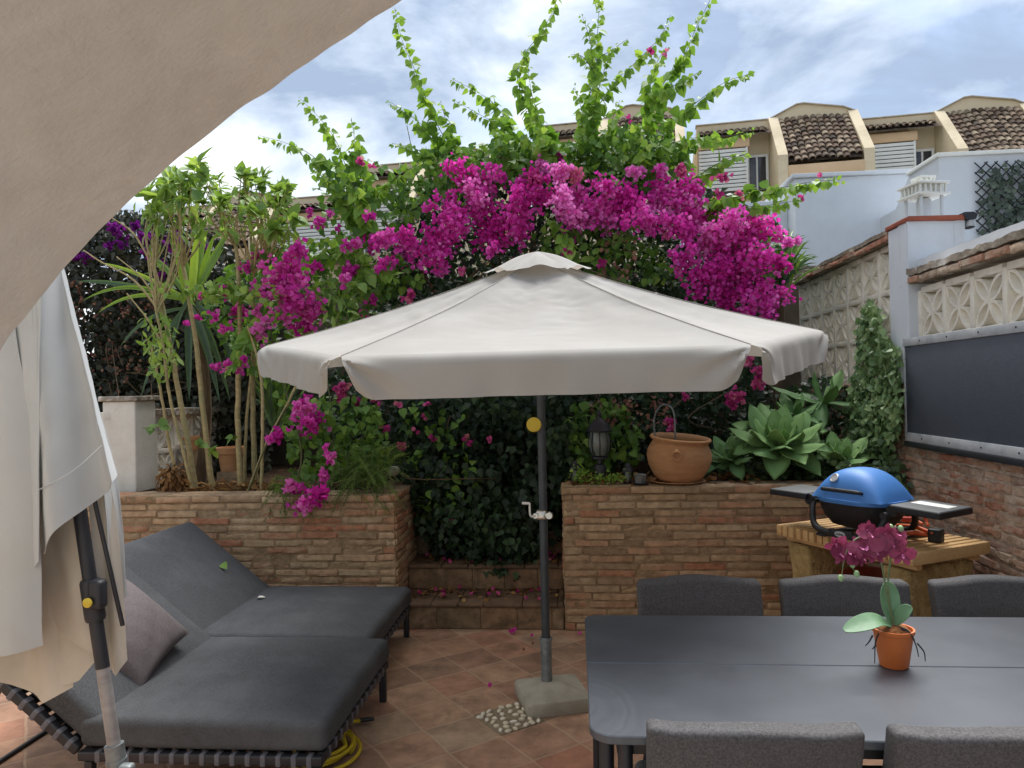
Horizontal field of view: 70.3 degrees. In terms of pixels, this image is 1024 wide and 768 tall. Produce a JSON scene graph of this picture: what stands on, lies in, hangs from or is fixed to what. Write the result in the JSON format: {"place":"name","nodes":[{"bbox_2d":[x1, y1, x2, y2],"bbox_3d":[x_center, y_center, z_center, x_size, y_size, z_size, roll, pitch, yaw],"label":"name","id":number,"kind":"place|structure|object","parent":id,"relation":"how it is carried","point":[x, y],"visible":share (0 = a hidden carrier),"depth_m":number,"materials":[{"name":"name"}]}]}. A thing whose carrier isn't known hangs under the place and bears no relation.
{"place":"outdoors","nodes":[
{"label":"outdoors","id":0,"kind":"place"},
{"bbox_2d":[0,629,882,767],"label":"patio floor","id":1,"kind":"structure","parent":0,"point":[440,693],"depth_m":3.74,"materials":[{"name":"ceramic"}]},
{"bbox_2d":[0,269,135,767],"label":"closed parasol","id":2,"kind":"object","parent":1,"relation":"on","point":[63,591],"visible":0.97,"depth_m":2.43,"materials":[{"name":"fabric"}]},
{"bbox_2d":[0,565,388,767],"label":"sun lounger","id":3,"kind":"object","parent":1,"relation":"on","point":[197,692],"visible":0.72,"depth_m":3.11,"materials":[{"name":"grey fabric"}]},
{"bbox_2d":[120,579,189,685],"bbox_3d":[-1.837,1.186,3.496,0.318,0.459,0.542,-1,0,5],"label":"pillow","id":4,"kind":"object","parent":3,"relation":"on","point":[156,633],"visible":0.53,"depth_m":3.48,"materials":[{"name":"fabric"}]},
{"bbox_2d":[87,478,420,627],"bbox_3d":[-2.449,1.291,5.988,3.438,0.966,1.477,-1,0,5],"label":"brick planter","id":5,"kind":"object","parent":1,"relation":"on","point":[351,543],"visible":0.33,"depth_m":5.20,"materials":[{"name":"beige brick"}]},
{"bbox_2d":[143,464,394,491],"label":"soil","id":6,"kind":"structure","parent":5,"relation":"in","point":[280,470],"depth_m":6.50,"materials":[{"name":"brown soil"}]},
{"bbox_2d":[98,395,159,491],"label":"white pillar","id":7,"kind":"structure","parent":6,"relation":"on","point":[132,442],"depth_m":5.64,"materials":[{"name":"white paint"}]},
{"bbox_2d":[154,461,186,491],"bbox_3d":[-2.603,0.730,5.571,0.279,0.288,0.229,-1,0,5],"label":"dry husk","id":8,"kind":"object","parent":6,"relation":"on","point":[170,480],"visible":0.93,"depth_m":5.51,"materials":[{"name":"brown plant"}]},
{"bbox_2d":[78,226,264,484],"bbox_3d":[-2.834,-0.244,6.167,1.474,2.314,0.608,-1,0,10],"label":"yucca","id":9,"kind":"object","parent":6,"relation":"on","point":[199,270],"visible":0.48,"depth_m":6.11,"materials":[{"name":"green plant"}]},
{"bbox_2d":[64,208,280,473],"bbox_3d":[-3.637,-0.406,6.998,3.041,3.015,1.657,-1,0,5],"label":"bougainvillea","id":10,"kind":"object","parent":6,"relation":"on","point":[110,240],"visible":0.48,"depth_m":6.94,"materials":[{"name":"green plant"}]},
{"bbox_2d":[182,435,207,479],"bbox_3d":[-2.741,0.650,6.306,0.220,0.396,0.220,-1,0,5],"label":"plant pot","id":11,"kind":"object","parent":6,"relation":"on","point":[195,448],"visible":0.3,"depth_m":6.22,"materials":[{"name":"ceramic"}]},
{"bbox_2d":[155,405,250,487],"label":"boundary wall","id":12,"kind":"structure","parent":6,"relation":"on","point":[163,457],"depth_m":6.25,"materials":[{"name":"beige concrete"}]},
{"bbox_2d":[216,446,243,482],"bbox_3d":[-2.386,0.688,6.175,0.242,0.304,0.242,-1,0,5],"label":"plant pot","id":13,"kind":"object","parent":6,"relation":"on","point":[227,463],"visible":0.66,"depth_m":6.09,"materials":[{"name":"ceramic"}]},
{"bbox_2d":[83,147,377,490],"bbox_3d":[-2.223,-0.472,5.751,2.404,2.673,0.882,-1,0,5],"label":"frangipani","id":14,"kind":"object","parent":6,"relation":"on","point":[167,201],"visible":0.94,"depth_m":5.65,"materials":[{"name":"plant"}]},
{"bbox_2d":[255,377,304,430],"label":"spiky plant","id":15,"kind":"object","parent":6,"relation":"on","point":[271,406],"visible":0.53,"depth_m":5.94,"materials":[{"name":"green plant"}]},
{"bbox_2d":[183,96,426,516],"bbox_3d":[-1.701,-0.661,5.670,2.111,3.202,1.502,-1,0,5],"label":"bougainvillea","id":16,"kind":"object","parent":6,"relation":"on","point":[356,203],"visible":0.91,"depth_m":5.67,"materials":[{"name":"green plant"}]},
{"bbox_2d":[258,443,409,521],"bbox_3d":[-1.263,0.710,5.222,1.097,0.567,0.421,-1,0,5],"label":"asparagus fern","id":17,"kind":"object","parent":5,"relation":"on","point":[374,472],"visible":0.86,"depth_m":5.20,"materials":[{"name":"green plant"}]},
{"bbox_2d":[387,466,399,475],"bbox_3d":[-0.906,0.664,5.548,0.100,0.077,0.092,-1,0,5],"label":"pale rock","id":18,"kind":"object","parent":5,"relation":"on","point":[392,471],"visible":0.49,"depth_m":5.51,"materials":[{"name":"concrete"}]},
{"bbox_2d":[124,522,410,640],"bbox_3d":[-1.581,1.342,4.532,1.710,0.810,1.055,-1,0,5],"label":"sun lounger","id":19,"kind":"object","parent":1,"relation":"on","point":[179,568],"visible":0.61,"depth_m":4.44,"materials":[{"name":"grey fabric"}]},
{"bbox_2d":[220,562,226,568],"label":"fallen leaf","id":20,"kind":"object","parent":19,"relation":"on","point":[223,565],"visible":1,"depth_m":4.76,"materials":[{"name":"green plant"}]},
{"bbox_2d":[290,717,373,767],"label":"garden hose","id":21,"kind":"object","parent":1,"relation":"on","point":[345,750],"visible":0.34,"depth_m":3.32,"materials":[{"name":"rubber"}]},
{"bbox_2d":[399,474,564,629],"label":"garden steps","id":22,"kind":"structure","parent":1,"relation":"on","point":[430,610],"depth_m":5.28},
{"bbox_2d":[156,472,762,601],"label":"leaf litter","id":23,"kind":"object","parent":22,"relation":"on","point":[230,486],"visible":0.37,"depth_m":5.45,"materials":[{"name":"brown plant"}]},
{"bbox_2d":[410,550,559,599],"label":"petal litter","id":24,"kind":"object","parent":22,"relation":"on","point":[443,594],"visible":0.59,"depth_m":5.32,"materials":[{"name":"plant"}]},
{"bbox_2d":[473,702,544,734],"bbox_3d":[-0.016,1.697,3.700,0.272,0.018,0.275,-1,0,-34],"label":"pebble inset","id":25,"kind":"object","parent":1,"relation":"on","point":[503,720],"visible":0.95,"depth_m":3.68,"materials":[{"name":"stone"}]},
{"bbox_2d":[508,627,516,632],"bbox_3d":[0.003,1.685,4.971,0.055,0.031,0.058,-1,0,5],"label":"fallen bract","id":26,"kind":"object","parent":1,"relation":"on","point":[513,630],"visible":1,"depth_m":4.96,"materials":[{"name":"plant"}]},
{"bbox_2d":[257,251,828,718],"bbox_3d":[0.162,0.499,3.913,3.033,2.407,2.760,-1,0,5],"label":"parasol","id":27,"kind":"object","parent":1,"relation":"on","point":[539,325],"visible":1,"depth_m":3.00,"materials":[{"name":"fabric"}]},
{"bbox_2d":[636,574,762,759],"bbox_3d":[0.817,1.271,3.003,0.537,0.828,0.579,-1,0,4],"label":"dining chair","id":28,"kind":"object","parent":1,"relation":"on","point":[698,595],"visible":0.34,"depth_m":3.19,"materials":[{"name":"fabric"}]},
{"bbox_2d":[561,473,905,629],"bbox_3d":[1.542,1.185,5.569,2.295,1.001,1.328,-1,0,5],"label":"brick planter","id":29,"kind":"object","parent":1,"relation":"on","point":[620,539],"visible":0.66,"depth_m":4.97,"materials":[{"name":"brown brick"}]},
{"bbox_2d":[569,461,581,482],"bbox_3d":[0.455,0.627,5.177,0.097,0.163,0.095,-1,0,5],"label":"lantern","id":30,"kind":"object","parent":29,"relation":"on","point":[575,463],"visible":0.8,"depth_m":5.16,"materials":[{"name":"black glass"}]},
{"bbox_2d":[586,409,611,482],"bbox_3d":[0.627,0.439,5.203,0.182,0.523,0.182,-1,0,5],"label":"garden lantern","id":31,"kind":"object","parent":29,"relation":"on","point":[599,429],"visible":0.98,"depth_m":5.15,"materials":[{"name":"black glass"}]},
{"bbox_2d":[564,460,633,484],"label":"succulent","id":32,"kind":"object","parent":29,"relation":"on","point":[600,478],"visible":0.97,"depth_m":5.10,"materials":[{"name":"green plant"}]},
{"bbox_2d":[622,463,633,483],"bbox_3d":[0.817,0.630,5.126,0.084,0.142,0.083,-1,0,5],"label":"lantern","id":33,"kind":"object","parent":29,"relation":"on","point":[627,468],"visible":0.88,"depth_m":5.10,"materials":[{"name":"black glass"}]},
{"bbox_2d":[632,474,648,484],"bbox_3d":[0.892,0.659,5.039,0.124,0.064,0.123,-1,0,5],"label":"metal cup","id":34,"kind":"object","parent":29,"relation":"on","point":[640,479],"visible":1,"depth_m":5.00,"materials":[{"name":"grey metal"}]},
{"bbox_2d":[647,432,711,484],"bbox_3d":[1.177,0.520,5.109,0.451,0.345,0.480,-1,0,5],"label":"clay pot","id":35,"kind":"object","parent":29,"relation":"on","point":[683,459],"visible":1,"depth_m":4.96,"materials":[{"name":"ceramic"}]},
{"bbox_2d":[653,404,675,439],"bbox_3d":[1.073,0.280,5.124,0.161,0.280,0.015,-1,0,5],"label":"wire hoop","id":36,"kind":"object","parent":35,"relation":"in","point":[654,429],"visible":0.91,"depth_m":5.12,"materials":[{"name":"grey metal"}]},
{"bbox_2d":[590,460,829,481],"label":"soil","id":37,"kind":"structure","parent":29,"relation":"in","point":[644,468],"depth_m":5.94,"materials":[{"name":"brown soil"}]},
{"bbox_2d":[704,430,753,479],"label":"agave","id":38,"kind":"object","parent":37,"relation":"on","point":[723,458],"visible":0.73,"depth_m":5.24,"materials":[{"name":"green plant"}]},
{"bbox_2d":[627,374,848,468],"bbox_3d":[2.118,0.373,6.284,2.276,0.896,1.216,-1,0,5],"label":"shrubbery","id":39,"kind":"object","parent":37,"relation":"on","point":[823,384],"visible":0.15,"depth_m":5.94,"materials":[{"name":"green plant"}]},
{"bbox_2d":[771,224,819,409],"bbox_3d":[2.295,-0.511,5.882,0.402,1.723,1.407,-1,0,21],"label":"spiky plant","id":40,"kind":"object","parent":39,"relation":"on","point":[801,260],"visible":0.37,"depth_m":5.91,"materials":[{"name":"green plant"}]},
{"bbox_2d":[711,437,912,488],"bbox_3d":[2.125,0.665,5.421,1.170,0.539,1.308,-1,0,5],"label":"ground cover","id":41,"kind":"object","parent":37,"relation":"on","point":[754,465],"visible":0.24,"depth_m":5.15,"materials":[{"name":"green plant"}]},
{"bbox_2d":[765,393,828,424],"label":"agave","id":42,"kind":"object","parent":41,"relation":"on","point":[796,408],"visible":0.53,"depth_m":5.59,"materials":[{"name":"green plant"}]},
{"bbox_2d":[770,369,860,434],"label":"agave","id":43,"kind":"object","parent":41,"relation":"on","point":[831,394],"visible":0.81,"depth_m":5.62,"materials":[{"name":"green plant"}]},
{"bbox_2d":[724,403,832,479],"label":"agave","id":44,"kind":"object","parent":29,"relation":"on","point":[780,439],"visible":1,"depth_m":5.13,"materials":[{"name":"green plant"}]},
{"bbox_2d":[816,431,879,465],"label":"agave","id":45,"kind":"object","parent":29,"relation":"on","point":[848,450],"visible":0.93,"depth_m":5.13,"materials":[{"name":"green plant"}]},
{"bbox_2d":[635,718,864,767],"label":"dining chair","id":46,"kind":"object","parent":1,"relation":"on","point":[675,744],"visible":1,"depth_m":1.79,"materials":[{"name":"fabric"}]},
{"bbox_2d":[585,615,1023,767],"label":"dining table","id":47,"kind":"object","parent":1,"relation":"on","point":[643,669],"visible":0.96,"depth_m":2.31,"materials":[{"name":"black metal"}]},
{"bbox_2d":[824,520,925,669],"bbox_3d":[1.156,0.679,2.361,0.304,0.480,0.136,-1,0,-4],"label":"orchid","id":48,"kind":"object","parent":47,"relation":"on","point":[892,633],"visible":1,"depth_m":2.33,"materials":[{"name":"purple plant"}]},
{"bbox_2d":[778,574,912,616],"bbox_3d":[1.429,1.258,2.950,0.537,0.828,0.579,-1,0,5],"label":"dining chair","id":49,"kind":"object","parent":1,"relation":"on","point":[830,595],"visible":0.3,"depth_m":3.14,"materials":[{"name":"fabric"}]},
{"bbox_2d":[838,566,882,577],"bbox_3d":[2.118,1.383,4.187,0.430,0.560,0.430,-1,0,5],"label":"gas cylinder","id":50,"kind":"object","parent":1,"relation":"on","point":[870,571],"visible":0.07,"depth_m":4.36,"materials":[{"name":"red metal"}]},
{"bbox_2d":[777,518,989,616],"bbox_3d":[2.076,1.256,4.129,0.611,0.828,0.915,-1,0,-24],"label":"wooden table","id":51,"kind":"object","parent":1,"relation":"on","point":[950,556],"visible":0.34,"depth_m":3.82,"materials":[{"name":"brown wood"}]},
{"bbox_2d":[770,467,972,540],"bbox_3d":[1.938,0.654,4.032,0.403,0.382,1.026,-1,0,-30],"label":"barbecue","id":52,"kind":"object","parent":51,"relation":"on","point":[851,499],"visible":0.89,"depth_m":3.90,"materials":[{"name":"metal"}]},
{"bbox_2d":[896,524,932,536],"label":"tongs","id":53,"kind":"object","parent":51,"relation":"on","point":[922,531],"visible":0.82,"depth_m":3.90,"materials":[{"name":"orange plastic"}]},
{"bbox_2d":[901,516,929,525],"bbox_3d":[2.294,0.761,4.126,0.158,0.089,0.074,-1,0,-6],"label":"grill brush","id":54,"kind":"object","parent":51,"relation":"on","point":[905,519],"visible":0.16,"depth_m":4.12,"materials":[{"name":"red plastic"}]},
{"bbox_2d":[907,528,943,542],"bbox_3d":[2.192,0.803,3.908,0.284,0.070,0.222,-1,0,-20],"label":"box","id":55,"kind":"object","parent":51,"relation":"on","point":[937,536],"visible":0.59,"depth_m":3.83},
{"bbox_2d":[792,218,1023,576],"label":"garden wall","id":56,"kind":"structure","parent":1,"relation":"on","point":[978,282],"depth_m":4.40,"materials":[{"name":"red brick"}]},
{"bbox_2d":[838,298,908,490],"bbox_3d":[2.584,0.082,5.262,0.225,1.400,1.348,-1,0,5],"label":"ivy","id":57,"kind":"object","parent":56,"relation":"attached to","point":[881,432],"visible":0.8,"depth_m":5.05,"materials":[{"name":"green plant"}]},
{"bbox_2d":[898,215,964,286],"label":"white side wall","id":58,"kind":"structure","parent":56,"relation":"attached to","point":[925,236],"depth_m":4.68,"materials":[{"name":"white paint"}]},
{"bbox_2d":[959,212,977,229],"bbox_3d":[2.937,-1.051,4.677,0.081,0.100,0.075,-1,0,5],"label":"wall lamp","id":59,"kind":"object","parent":58,"relation":"attached to","point":[969,217],"visible":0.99,"depth_m":4.65,"materials":[{"name":"metal"}]},
{"bbox_2d":[903,321,1023,466],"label":"wall board","id":60,"kind":"object","parent":56,"relation":"attached to","point":[964,393],"depth_m":3.96,"materials":[{"name":"metal"}]},
{"bbox_2d":[862,723,1023,767],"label":"dining chair","id":61,"kind":"object","parent":1,"relation":"on","point":[907,746],"visible":0.94,"depth_m":1.76,"materials":[{"name":"fabric"}]},
{"bbox_2d":[927,574,1023,616],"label":"dining chair","id":62,"kind":"object","parent":1,"relation":"on","point":[985,595],"visible":0.34,"depth_m":3.09,"materials":[{"name":"fabric"}]},
{"bbox_2d":[68,0,1023,360],"label":"sky","id":63,"kind":"structure","parent":0,"point":[876,58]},
{"label":"ground","id":64,"kind":"structure","parent":0,"visible":0},
{"bbox_2d":[168,191,384,285],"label":"terraced house","id":65,"kind":"structure","parent":64,"relation":"on","point":[306,202],"depth_m":15.76,"materials":[{"name":"stone"}]},
{"bbox_2d":[362,248,374,262],"bbox_3d":[-3.183,-3.042,15.781,0.410,0.820,0.048,-1,0,12],"label":"window","id":66,"kind":"structure","parent":65,"relation":"in","point":[365,250],"depth_m":15.76,"materials":[{"name":"white paint"}]},
{"bbox_2d":[362,146,531,277],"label":"terraced house","id":67,"kind":"structure","parent":64,"relation":"on","point":[383,178],"depth_m":15.46,"materials":[{"name":"stone"}]},
{"bbox_2d":[95,265,815,464],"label":"boundary wall","id":68,"kind":"structure","parent":64,"relation":"on","point":[278,454],"depth_m":7.67,"materials":[{"name":"paint"}]},
{"bbox_2d":[314,0,844,580],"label":"bougainvillea","id":69,"kind":"object","parent":64,"relation":"on","point":[460,502],"visible":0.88,"depth_m":5.66,"materials":[{"name":"green plant"}]},
{"bbox_2d":[532,104,684,270],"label":"terraced house","id":70,"kind":"structure","parent":64,"relation":"on","point":[566,131],"depth_m":14.88,"materials":[{"name":"stone"}]},
{"bbox_2d":[692,102,874,265],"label":"terraced house","id":71,"kind":"structure","parent":64,"relation":"on","point":[781,147],"depth_m":14.38,"materials":[{"name":"stone"}]},
{"bbox_2d":[748,154,768,191],"bbox_3d":[4.993,-4.240,14.749,0.410,0.820,0.048,-1,0,12],"label":"window","id":72,"kind":"structure","parent":71,"relation":"in","point":[758,165],"depth_m":14.73,"materials":[{"name":"white paint"}]},
{"bbox_2d":[701,149,1023,265],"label":"white building","id":73,"kind":"structure","parent":64,"relation":"on","point":[857,208],"depth_m":8.67,"materials":[{"name":"paint"}]},
{"bbox_2d":[974,159,1023,234],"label":"ivy trellis","id":74,"kind":"object","parent":73,"relation":"attached to","point":[998,184],"visible":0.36,"depth_m":7.15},
{"bbox_2d":[862,95,1023,169],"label":"terraced house","id":75,"kind":"structure","parent":64,"relation":"on","point":[962,124],"depth_m":14.24,"materials":[{"name":"stone"}]},
{"bbox_2d":[916,148,934,165],"bbox_3d":[8.191,-4.269,14.473,0.410,0.820,0.048,-1,0,12],"label":"window","id":76,"kind":"structure","parent":75,"relation":"in","point":[922,155],"depth_m":14.46,"materials":[{"name":"white paint"}]},
{"bbox_3d":[4.435,0.249,6.426,1.880,2.760,1.230,-1,0,5],"label":"shed","id":77,"kind":"object","parent":64,"relation":"on","visible":0},
{"bbox_2d":[897,175,950,217],"bbox_3d":[3.531,-1.363,6.226,0.290,0.817,0.290,-1,0,-7],"label":"chimney","id":78,"kind":"object","parent":77,"relation":"on","point":[926,189],"visible":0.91,"depth_m":6.17,"materials":[{"name":"white paint"}]},
{"label":"porch paving","id":79,"kind":"structure","parent":0,"visible":0},
{"bbox_2d":[0,0,400,350],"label":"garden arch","id":80,"kind":"structure","parent":79,"relation":"on","point":[109,109],"depth_m":0.90,"materials":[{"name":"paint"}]}
]}

